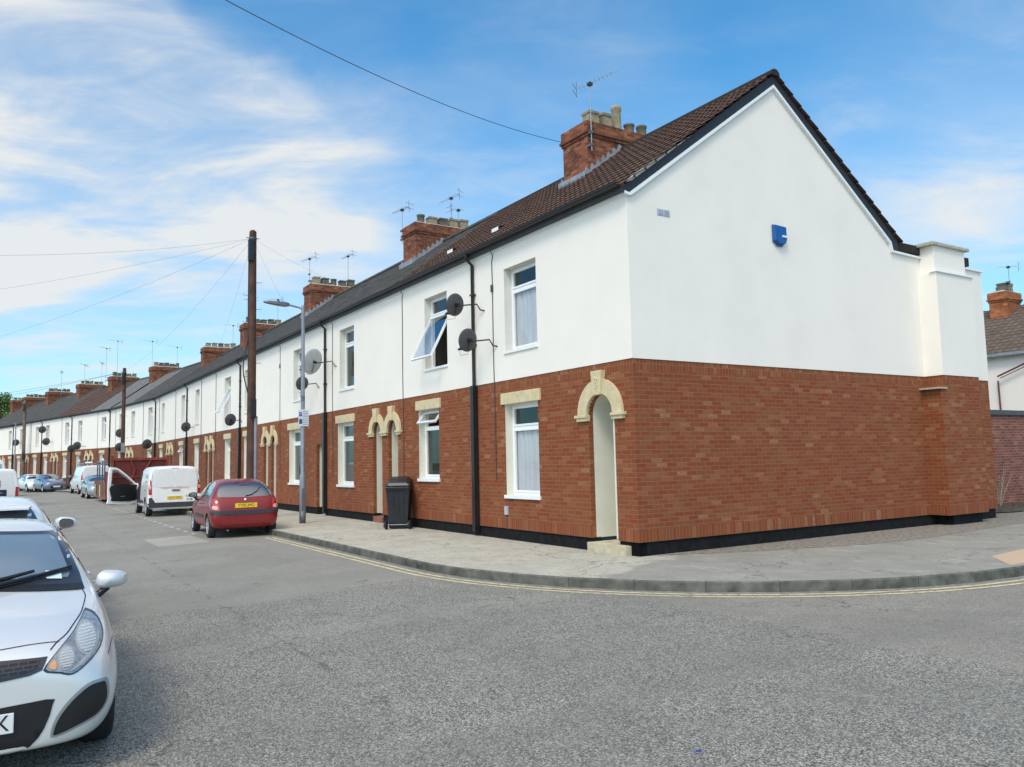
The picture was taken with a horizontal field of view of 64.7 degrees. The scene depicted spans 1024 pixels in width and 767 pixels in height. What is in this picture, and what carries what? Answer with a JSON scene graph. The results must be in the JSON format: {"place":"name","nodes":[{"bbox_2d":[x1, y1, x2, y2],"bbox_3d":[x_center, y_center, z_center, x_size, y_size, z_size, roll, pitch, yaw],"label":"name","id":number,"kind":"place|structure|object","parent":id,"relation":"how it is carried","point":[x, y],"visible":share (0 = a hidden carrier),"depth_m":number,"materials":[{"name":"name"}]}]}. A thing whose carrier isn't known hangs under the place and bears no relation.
{"place":"outdoors","nodes":[
{"label":"outdoors","id":0,"kind":"place"},
{"bbox_2d":[0,491,1023,766],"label":"road","id":1,"kind":"structure","parent":0,"point":[236,647],"depth_m":6.81,"materials":[{"name":"asphalt"}]},
{"bbox_2d":[0,460,4,468],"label":"parked van","id":2,"kind":"object","parent":1,"relation":"on","point":[2,464],"visible":0.15,"depth_m":57.33,"materials":[{"name":"white paint"}]},
{"bbox_2d":[0,392,13,418],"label":"tree","id":3,"kind":"object","parent":1,"relation":"on","point":[5,406],"visible":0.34,"depth_m":133.71,"materials":[{"name":"green plant"}]},
{"bbox_2d":[0,469,18,496],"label":"parked van","id":4,"kind":"object","parent":1,"relation":"on","point":[9,481],"visible":0.6,"depth_m":41.15,"materials":[{"name":"white paint"}]},
{"bbox_2d":[0,490,6,495],"bbox_3d":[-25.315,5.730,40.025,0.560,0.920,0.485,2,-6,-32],"label":"plate","id":5,"kind":"object","parent":4,"relation":"attached to","point":[3,492],"visible":0.34,"depth_m":39.92,"materials":[{"name":"blue plastic"}]},
{"bbox_2d":[18,474,39,491],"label":"parked car","id":6,"kind":"object","parent":1,"relation":"on","point":[25,481],"visible":0.43,"depth_m":67.98,"materials":[{"name":"white paint"}]},
{"bbox_2d":[0,496,75,529],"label":"parked car","id":7,"kind":"object","parent":1,"relation":"on","point":[12,507],"visible":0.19,"depth_m":9.22,"materials":[{"name":"white paint"}]},
{"bbox_2d":[33,474,66,491],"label":"parked car","id":8,"kind":"object","parent":1,"relation":"on","point":[43,482],"visible":1,"depth_m":65.23,"materials":[{"name":"blue paint"}]},
{"bbox_2d":[0,519,127,756],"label":"parked car","id":9,"kind":"object","parent":1,"relation":"on","point":[58,669],"visible":1,"depth_m":5.07,"materials":[{"name":"silver metal"}]},
{"bbox_2d":[67,462,108,493],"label":"parked van","id":10,"kind":"object","parent":1,"relation":"on","point":[81,472],"visible":0.47,"depth_m":57.09,"materials":[{"name":"white paint"}]},
{"bbox_2d":[80,474,103,498],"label":"parked car","id":11,"kind":"object","parent":1,"relation":"on","point":[87,487],"visible":0.42,"depth_m":48.37,"materials":[{"name":"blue metal"}]},
{"bbox_2d":[94,455,170,500],"bbox_3d":[-20.241,5.053,42.806,2.710,2.350,8.480,2,-6,-32],"label":"flatbed trailer","id":12,"kind":"object","parent":1,"relation":"on","point":[133,469],"visible":0.56,"depth_m":39.32,"materials":[{"name":"red metal"}]},
{"bbox_2d":[73,495,193,533],"bbox_3d":[-18.931,5.729,37.784,0.090,0.001,40.200,2,-6,-32],"label":"parking bay line","id":13,"kind":"object","parent":1,"relation":"on","point":[136,515],"visible":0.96,"depth_m":29.77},
{"bbox_2d":[106,466,200,515],"bbox_3d":[-13.566,4.036,30.669,3.170,1.795,4.403,2,-6,-31],"label":"parked van","id":14,"kind":"object","parent":1,"relation":"on","point":[163,487],"visible":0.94,"depth_m":29.19,"materials":[{"name":"white paint"}]},
{"bbox_2d":[189,475,277,537],"bbox_3d":[-7.405,3.070,21.371,2.025,1.698,3.822,2,-6,-29],"label":"parked car","id":15,"kind":"object","parent":1,"relation":"on","point":[236,503],"visible":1,"depth_m":19.89,"materials":[{"name":"red paint"}]},
{"bbox_2d":[21,489,1023,591],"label":"kerb","id":16,"kind":"structure","parent":1,"relation":"on","point":[889,582],"depth_m":10.65,"materials":[{"name":"concrete"}]},
{"bbox_2d":[133,503,1023,593],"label":"gutter","id":17,"kind":"object","parent":1,"relation":"on","point":[810,592],"visible":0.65,"depth_m":10.69,"materials":[{"name":"concrete"}]},
{"bbox_2d":[267,538,1023,596],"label":"yellow line","id":18,"kind":"object","parent":1,"relation":"on","point":[651,595],"visible":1,"depth_m":10.29,"materials":[{"name":"paint"}]},
{"bbox_2d":[271,537,1023,594],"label":"yellow line","id":19,"kind":"object","parent":1,"relation":"on","point":[651,593],"visible":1,"depth_m":10.49,"materials":[{"name":"paint"}]},
{"bbox_2d":[0,0,1023,414],"label":"sky","id":20,"kind":"structure","parent":0,"point":[129,126],"materials":[{"name":"blue"}]},
{"bbox_2d":[57,489,1023,580],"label":"pavement","id":21,"kind":"structure","parent":0,"point":[971,550],"depth_m":12.97,"materials":[{"name":"concrete"}]},
{"bbox_2d":[0,397,21,423],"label":"terraced house","id":22,"kind":"structure","parent":21,"relation":"on","point":[15,406],"depth_m":90.70,"materials":[{"name":"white brick"}]},
{"bbox_2d":[0,401,44,468],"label":"terraced house","id":23,"kind":"structure","parent":21,"relation":"on","point":[7,436],"depth_m":81.73,"materials":[{"name":"white paint"}]},
{"bbox_2d":[2,422,16,469],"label":"street lamp","id":24,"kind":"object","parent":23,"relation":"attached to","point":[15,443],"visible":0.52,"depth_m":75.04,"materials":[{"name":"grey metal"}]},
{"bbox_2d":[8,431,11,448],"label":"window","id":25,"kind":"structure","parent":23,"relation":"in","point":[10,432],"depth_m":81.28,"materials":[{"name":"white plastic"}]},
{"bbox_2d":[0,394,44,459],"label":"terraced house","id":26,"kind":"structure","parent":21,"relation":"on","point":[32,400],"depth_m":87.40,"materials":[{"name":"brick"}]},
{"bbox_2d":[21,400,26,475],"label":"telegraph pole","id":27,"kind":"object","parent":21,"relation":"on","point":[23,440],"visible":0.93,"depth_m":75.42,"materials":[{"name":"brown wood"}]},
{"bbox_2d":[11,388,72,479],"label":"terraced house","id":28,"kind":"structure","parent":21,"relation":"on","point":[52,394],"depth_m":79.85,"materials":[{"name":"white paint"}]},
{"bbox_2d":[17,458,19,477],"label":"window","id":29,"kind":"structure","parent":28,"relation":"in","point":[18,459],"depth_m":78.70,"materials":[{"name":"white plastic"}]},
{"bbox_2d":[20,429,22,447],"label":"window","id":30,"kind":"structure","parent":28,"relation":"in","point":[20,429],"depth_m":78.45,"materials":[{"name":"white plastic"}]},
{"bbox_2d":[25,393,111,473],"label":"terraced house","id":31,"kind":"structure","parent":21,"relation":"on","point":[33,448],"depth_m":75.64,"materials":[{"name":"white paint"}]},
{"bbox_2d":[33,457,36,473],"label":"window","id":32,"kind":"structure","parent":31,"relation":"in","point":[34,458],"depth_m":75.06,"materials":[{"name":"white plastic"}]},
{"bbox_2d":[35,427,38,446],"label":"window","id":33,"kind":"structure","parent":31,"relation":"in","point":[37,432],"depth_m":74.97,"materials":[{"name":"glass"}]},
{"bbox_2d":[39,381,121,473],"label":"terraced house","id":34,"kind":"structure","parent":21,"relation":"on","point":[47,455],"depth_m":72.93,"materials":[{"name":"white paint"}]},
{"bbox_2d":[38,426,45,432],"bbox_3d":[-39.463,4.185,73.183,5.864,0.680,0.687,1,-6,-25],"label":"satellite dish","id":35,"kind":"object","parent":34,"relation":"attached to","point":[41,429],"visible":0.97,"depth_m":71.97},
{"bbox_2d":[43,457,46,473],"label":"window","id":36,"kind":"structure","parent":34,"relation":"in","point":[45,458],"depth_m":72.86,"materials":[{"name":"white plastic"}]},
{"bbox_2d":[42,438,49,444],"bbox_3d":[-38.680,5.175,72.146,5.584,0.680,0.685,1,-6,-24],"label":"satellite dish","id":37,"kind":"object","parent":34,"relation":"attached to","point":[45,441],"visible":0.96,"depth_m":71.01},
{"bbox_2d":[45,425,49,445],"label":"window","id":38,"kind":"structure","parent":34,"relation":"in","point":[47,427],"depth_m":72.82,"materials":[{"name":"white plastic"}]},
{"bbox_2d":[54,386,107,488],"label":"terraced house","id":39,"kind":"structure","parent":21,"relation":"on","point":[62,443],"depth_m":69.58,"materials":[{"name":"white paint"}]},
{"bbox_2d":[62,455,66,477],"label":"window","id":40,"kind":"structure","parent":39,"relation":"in","point":[65,456],"depth_m":69.10,"materials":[{"name":"white plastic"}]},
{"bbox_2d":[65,422,68,443],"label":"window","id":41,"kind":"structure","parent":39,"relation":"in","point":[67,424],"depth_m":69.07,"materials":[{"name":"glass"}]},
{"bbox_2d":[69,372,146,487],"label":"terraced house","id":42,"kind":"structure","parent":21,"relation":"on","point":[80,428],"depth_m":67.10,"materials":[{"name":"white paint"}]},
{"bbox_2d":[67,445,74,452],"bbox_3d":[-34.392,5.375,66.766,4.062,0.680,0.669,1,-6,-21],"label":"satellite dish","id":43,"kind":"object","parent":42,"relation":"attached to","point":[70,449],"visible":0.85,"depth_m":66.00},
{"bbox_2d":[73,442,80,449],"bbox_3d":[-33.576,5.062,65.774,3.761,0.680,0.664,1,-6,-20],"label":"satellite dish","id":44,"kind":"object","parent":42,"relation":"attached to","point":[76,445],"visible":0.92,"depth_m":65.11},
{"bbox_2d":[76,455,79,467],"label":"window","id":45,"kind":"structure","parent":42,"relation":"in","point":[77,456],"depth_m":66.78,"materials":[{"name":"glass"}]},
{"bbox_2d":[78,420,81,442],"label":"window","id":46,"kind":"structure","parent":42,"relation":"in","point":[79,422],"depth_m":66.78,"materials":[{"name":"glass"}]},
{"bbox_2d":[87,377,148,465],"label":"terraced house","id":47,"kind":"structure","parent":21,"relation":"on","point":[99,435],"depth_m":63.60,"materials":[{"name":"white paint"}]},
{"bbox_2d":[100,453,103,462],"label":"window","id":48,"kind":"structure","parent":47,"relation":"in","point":[101,454],"depth_m":62.99,"materials":[{"name":"white plastic"}]},
{"bbox_2d":[101,417,110,440],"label":"window","id":49,"kind":"structure","parent":47,"relation":"in","point":[103,437],"depth_m":62.96,"materials":[{"name":"white plastic"}]},
{"bbox_2d":[118,368,128,457],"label":"telegraph pole","id":50,"kind":"object","parent":21,"relation":"on","point":[122,448],"visible":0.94,"depth_m":50.88,"materials":[{"name":"brown wood"}]},
{"bbox_2d":[107,362,193,467],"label":"terraced house","id":51,"kind":"structure","parent":21,"relation":"on","point":[159,373],"depth_m":61.13,"materials":[{"name":"white paint"}]},
{"bbox_2d":[115,429,120,436],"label":"satellite dish","id":52,"kind":"object","parent":51,"relation":"attached to","point":[118,433],"visible":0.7,"depth_m":58.74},
{"bbox_2d":[115,443,120,450],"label":"satellite dish","id":53,"kind":"object","parent":51,"relation":"attached to","point":[117,446],"visible":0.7,"depth_m":58.70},
{"bbox_2d":[127,362,200,457],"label":"terraced house","id":54,"kind":"structure","parent":21,"relation":"on","point":[142,416],"depth_m":55.49,"materials":[{"name":"white paint"}]},
{"bbox_2d":[131,411,134,436],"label":"window","id":55,"kind":"structure","parent":54,"relation":"in","point":[133,412],"depth_m":57.29,"materials":[{"name":"white plastic"}]},
{"bbox_2d":[147,407,152,434],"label":"window","id":56,"kind":"structure","parent":54,"relation":"in","point":[150,409],"depth_m":54.01,"materials":[{"name":"white plastic"}]},
{"bbox_2d":[152,343,235,465],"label":"terraced house","id":57,"kind":"structure","parent":21,"relation":"on","point":[209,353],"depth_m":51.54,"materials":[{"name":"white paint"}]},
{"bbox_2d":[142,439,156,449],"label":"satellite dish","id":58,"kind":"object","parent":57,"relation":"attached to","point":[147,444],"visible":0.99,"depth_m":52.08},
{"bbox_2d":[161,403,164,432],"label":"window","id":59,"kind":"structure","parent":57,"relation":"in","point":[163,405],"depth_m":50.85,"materials":[{"name":"white plastic"}]},
{"bbox_2d":[167,344,239,465],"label":"terraced house","id":60,"kind":"structure","parent":21,"relation":"on","point":[177,421],"depth_m":46.34,"materials":[{"name":"white paint"}]},
{"bbox_2d":[178,445,182,465],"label":"window","id":61,"kind":"structure","parent":60,"relation":"in","point":[180,450],"depth_m":45.63,"materials":[{"name":"white plastic"}]},
{"bbox_2d":[180,395,184,427],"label":"window","id":62,"kind":"structure","parent":60,"relation":"in","point":[183,397],"depth_m":45.53,"materials":[{"name":"white plastic"}]},
{"bbox_2d":[183,316,285,492],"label":"terraced house","id":63,"kind":"structure","parent":21,"relation":"on","point":[197,452],"depth_m":42.25,"materials":[{"name":"white paint"}]},
{"bbox_2d":[181,422,191,431],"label":"satellite dish","id":64,"kind":"object","parent":63,"relation":"attached to","point":[185,426],"visible":0.98,"depth_m":42.39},
{"bbox_2d":[194,443,198,469],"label":"window","id":65,"kind":"structure","parent":63,"relation":"in","point":[196,460],"depth_m":42.20,"materials":[{"name":"white plastic"}]},
{"bbox_2d":[194,389,199,424],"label":"window","id":66,"kind":"structure","parent":63,"relation":"in","point":[197,395],"depth_m":42.38,"materials":[{"name":"white plastic"}]},
{"bbox_2d":[243,230,260,478],"bbox_3d":[-7.984,-0.202,24.787,0.419,9.220,0.410,-2,-5,9],"label":"telegraph pole","id":67,"kind":"object","parent":21,"relation":"on","point":[251,447],"visible":0.95,"depth_m":24.74,"materials":[{"name":"brown wood"}]},
{"bbox_2d":[3,241,245,335],"bbox_3d":[-16.220,-2.822,29.371,18.467,2.265,0.005,-4,-6,28],"label":"overhead wire","id":68,"kind":"object","parent":67,"relation":"attached to","point":[133,289],"visible":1,"depth_m":27.68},
{"bbox_2d":[4,239,247,288],"bbox_3d":[-13.824,-3.581,25.622,11.577,1.565,0.005,-2,-5,5],"label":"overhead wire","id":69,"kind":"object","parent":67,"relation":"attached to","point":[128,266],"visible":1,"depth_m":25.48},
{"bbox_2d":[50,239,243,254],"bbox_3d":[-11.147,-3.689,21.386,0.005,2.265,9.697,-6,-7,39],"label":"overhead wire","id":70,"kind":"object","parent":67,"relation":"attached to","point":[137,250],"visible":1,"depth_m":22.21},
{"bbox_2d":[205,313,300,482],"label":"terraced house","id":71,"kind":"structure","parent":21,"relation":"on","point":[224,403],"depth_m":37.05,"materials":[{"name":"white paint"}]},
{"bbox_2d":[215,376,230,417],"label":"window","id":72,"kind":"structure","parent":71,"relation":"in","point":[225,403],"depth_m":36.93,"materials":[{"name":"white plastic"}]},
{"bbox_2d":[225,439,229,478],"bbox_3d":[-12.358,3.466,36.414,0.965,2.140,1.600,2,-6,-32],"label":"window","id":73,"kind":"structure","parent":71,"relation":"in","point":[227,441],"depth_m":36.65,"materials":[{"name":"white plastic"}]},
{"bbox_2d":[263,300,308,522],"bbox_3d":[-6.222,0.812,22.242,1.245,6.245,0.260,2,-6,-32],"label":"street lamp","id":74,"kind":"object","parent":21,"relation":"on","point":[303,417],"visible":1,"depth_m":22.40,"materials":[{"name":"grey metal"}]},
{"bbox_2d":[299,488,305,522],"bbox_3d":[-5.762,3.363,22.255,0.176,0.950,0.179,2,-6,-32],"label":"base door","id":75,"kind":"structure","parent":74,"relation":"in","point":[302,515],"depth_m":22.18,"materials":[{"name":"grey metal"}]},
{"bbox_2d":[235,276,361,487],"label":"terraced house","id":76,"kind":"structure","parent":21,"relation":"on","point":[319,294],"depth_m":33.82,"materials":[{"name":"paint"}]},
{"bbox_2d":[225,414,241,426],"bbox_3d":[-11.764,1.559,34.244,0.989,0.572,0.432,-2,-6,12],"label":"satellite dish","id":77,"kind":"object","parent":76,"relation":"attached to","point":[230,420],"visible":0.99,"depth_m":34.23,"materials":[{"name":"metal"}]},
{"bbox_2d":[244,436,246,477],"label":"window","id":78,"kind":"structure","parent":76,"relation":"in","point":[245,438],"depth_m":33.82,"materials":[{"name":"white plastic"}]},
{"bbox_2d":[243,369,247,413],"bbox_3d":[-10.596,0.354,33.827,0.965,2.070,1.600,2,-6,-32],"label":"window","id":79,"kind":"structure","parent":76,"relation":"in","point":[245,409],"depth_m":34.02,"materials":[{"name":"white plastic"}]},
{"bbox_2d":[301,252,318,283],"bbox_3d":[-9.088,-5.137,36.118,0.877,1.426,0.400,-4,-6,22],"label":"tv aerial","id":80,"kind":"object","parent":76,"relation":"attached to","point":[309,274],"visible":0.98,"depth_m":36.08,"materials":[{"name":"metal"}]},
{"bbox_2d":[263,260,402,515],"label":"terraced house","id":81,"kind":"structure","parent":21,"relation":"on","point":[285,407],"depth_m":28.61,"materials":[{"name":"paint"}]},
{"bbox_2d":[288,429,300,484],"bbox_3d":[-7.173,2.586,28.323,0.965,2.140,1.850,2,-6,-32],"label":"window","id":82,"kind":"structure","parent":81,"relation":"in","point":[294,435],"depth_m":28.68,"materials":[{"name":"white plastic"}]},
{"bbox_2d":[292,348,300,402],"bbox_3d":[-6.993,-0.257,28.211,0.965,2.070,1.770,2,-6,-32],"label":"window","id":83,"kind":"structure","parent":81,"relation":"in","point":[297,353],"depth_m":28.50,"materials":[{"name":"white plastic"}]},
{"bbox_2d":[296,377,319,392],"bbox_3d":[-6.615,0.018,26.212,1.001,0.519,0.383,-3,-6,16],"label":"satellite dish","id":84,"kind":"object","parent":81,"relation":"attached to","point":[298,383],"visible":0.53,"depth_m":26.19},
{"bbox_2d":[383,476,411,528],"bbox_3d":[-2.778,2.914,19.819,0.664,1.254,0.851,-1,-5,0],"label":"wheelie bin","id":85,"kind":"object","parent":21,"relation":"on","point":[399,494],"visible":1,"depth_m":19.54,"materials":[{"name":"black plastic"}]},
{"bbox_2d":[318,211,497,522],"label":"terraced house","id":86,"kind":"structure","parent":21,"relation":"on","point":[353,454],"depth_m":24.22,"materials":[{"name":"paint"}]},
{"bbox_2d":[299,349,336,374],"bbox_3d":[-6.004,-0.680,25.239,1.482,0.813,0.710,-2,-5,4],"label":"satellite dish","id":87,"kind":"object","parent":86,"relation":"attached to","point":[313,359],"visible":0.91,"depth_m":25.18,"materials":[{"name":"grey metal"}]},
{"bbox_2d":[336,421,353,487],"bbox_3d":[-4.574,2.145,24.264,0.965,2.140,1.880,2,-6,-32],"label":"window","id":88,"kind":"structure","parent":86,"relation":"in","point":[345,431],"depth_m":24.66,"materials":[{"name":"white plastic"}]},
{"bbox_2d":[338,325,354,391],"bbox_3d":[-4.560,-0.699,24.415,0.965,2.130,1.770,2,-6,-32],"label":"window","id":89,"kind":"structure","parent":86,"relation":"in","point":[347,334],"depth_m":24.75,"materials":[{"name":"white plastic"}]},
{"bbox_2d":[392,200,413,243],"bbox_3d":[-3.784,-5.458,27.575,0.877,1.424,0.400,-5,-7,37],"label":"tv aerial","id":90,"kind":"object","parent":86,"relation":"attached to","point":[402,210],"visible":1,"depth_m":27.52,"materials":[{"name":"metal"}]},
{"bbox_2d":[439,189,459,218],"bbox_3d":[-2.156,-5.980,28.007,0.878,1.473,0.400,-4,-6,27],"label":"tv aerial","id":91,"kind":"object","parent":86,"relation":"attached to","point":[451,198],"visible":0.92,"depth_m":27.97,"materials":[{"name":"metal"}]},
{"bbox_2d":[375,177,564,535],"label":"terraced house","id":92,"kind":"structure","parent":21,"relation":"on","point":[427,384],"depth_m":19.84,"materials":[{"name":"paint"}]},
{"bbox_2d":[417,408,440,481],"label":"window","id":93,"kind":"structure","parent":92,"relation":"in","point":[429,465],"depth_m":19.96,"materials":[{"name":"white plastic"}]},
{"bbox_2d":[411,290,447,371],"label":"window","id":94,"kind":"structure","parent":92,"relation":"in","point":[435,332],"depth_m":19.87,"materials":[{"name":"white plastic"}]},
{"bbox_2d":[464,69,997,556],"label":"terraced house","id":95,"kind":"structure","parent":21,"relation":"on","point":[686,355],"depth_m":15.45,"materials":[{"name":"paint"}]},
{"bbox_2d":[226,0,559,141],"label":"overhead wire","id":96,"kind":"object","parent":95,"relation":"attached to","point":[373,73],"visible":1,"depth_m":13.29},
{"bbox_2d":[445,293,484,319],"bbox_3d":[-1.042,-1.687,17.480,1.018,0.546,0.407,-3,-6,16],"label":"satellite dish","id":97,"kind":"object","parent":95,"relation":"attached to","point":[455,304],"visible":1,"depth_m":17.47,"materials":[{"name":"metal"}]},
{"bbox_2d":[457,328,497,355],"bbox_3d":[-0.747,-0.896,16.986,1.000,0.547,0.406,-3,-6,18],"label":"satellite dish","id":98,"kind":"object","parent":95,"relation":"attached to","point":[467,340],"visible":1,"depth_m":16.98,"materials":[{"name":"metal"}]},
{"bbox_2d":[504,506,508,529],"bbox_3d":[-0.104,2.724,16.380,0.053,0.473,0.110,2,-6,-32],"label":"meter box","id":99,"kind":"object","parent":95,"relation":"attached to","point":[506,511],"visible":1,"depth_m":16.35,"materials":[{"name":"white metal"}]},
{"bbox_2d":[503,257,537,353],"bbox_3d":[0.540,-1.500,16.452,0.965,2.020,1.770,2,-6,-32],"label":"window","id":100,"kind":"structure","parent":95,"relation":"in","point":[520,306],"depth_m":16.63,"materials":[{"name":"white plastic"}]},
{"bbox_2d":[504,401,540,499],"bbox_3d":[0.568,1.358,16.237,0.965,2.130,1.790,2,-6,-32],"label":"window","id":101,"kind":"structure","parent":95,"relation":"in","point":[521,419],"depth_m":16.41,"materials":[{"name":"white plastic"}]},
{"bbox_2d":[572,71,615,150],"bbox_3d":[1.977,-6.355,18.927,1.028,1.828,0.400,-3,-6,20],"label":"tv aerial","id":102,"kind":"object","parent":95,"relation":"attached to","point":[589,84],"visible":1,"depth_m":18.97,"materials":[{"name":"metal"}]},
{"bbox_2d":[772,224,787,246],"bbox_3d":[5.149,-2.840,15.519,0.360,0.410,0.088,2,-6,-32],"label":"alarm box","id":103,"kind":"object","parent":95,"relation":"attached to","point":[779,236],"visible":1,"depth_m":15.47,"materials":[{"name":"blue plastic"}]},
{"bbox_2d":[655,511,1023,555],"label":"soil strip","id":104,"kind":"object","parent":21,"relation":"on","point":[1001,519],"visible":0.77,"depth_m":15.27,"materials":[{"name":"soil"}]},
{"bbox_2d":[995,502,1023,512],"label":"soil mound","id":105,"kind":"object","parent":104,"relation":"on","point":[1018,506],"visible":0.46,"depth_m":20.72,"materials":[{"name":"soil"}]},
{"bbox_2d":[996,470,1010,505],"bbox_3d":[12.951,2.748,21.412,0.531,1.103,0.492,0,-5,-9],"label":"weed","id":106,"kind":"object","parent":105,"relation":"on","point":[999,502],"visible":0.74,"depth_m":21.34,"materials":[{"name":"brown plant"}]},
{"bbox_2d":[983,282,1023,410],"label":"house behind","id":107,"kind":"structure","parent":21,"relation":"on","point":[1004,324],"depth_m":27.83,"materials":[{"name":"paint"}]},
{"bbox_2d":[1000,263,1019,289],"bbox_3d":[18.974,-4.041,30.853,0.726,1.224,0.400,-4,-6,22],"label":"tv aerial","id":108,"kind":"object","parent":107,"relation":"attached to","point":[1008,267],"visible":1,"depth_m":30.85,"materials":[{"name":"metal"}]},
{"bbox_2d":[990,410,1023,504],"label":"garden wall","id":109,"kind":"structure","parent":21,"relation":"on","point":[1008,436],"depth_m":22.46,"materials":[{"name":"brick"}]},
{"bbox_2d":[992,549,1023,564],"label":"tactile paving","id":110,"kind":"structure","parent":21,"relation":"on","point":[1013,557],"depth_m":11.98,"materials":[{"name":"concrete"}]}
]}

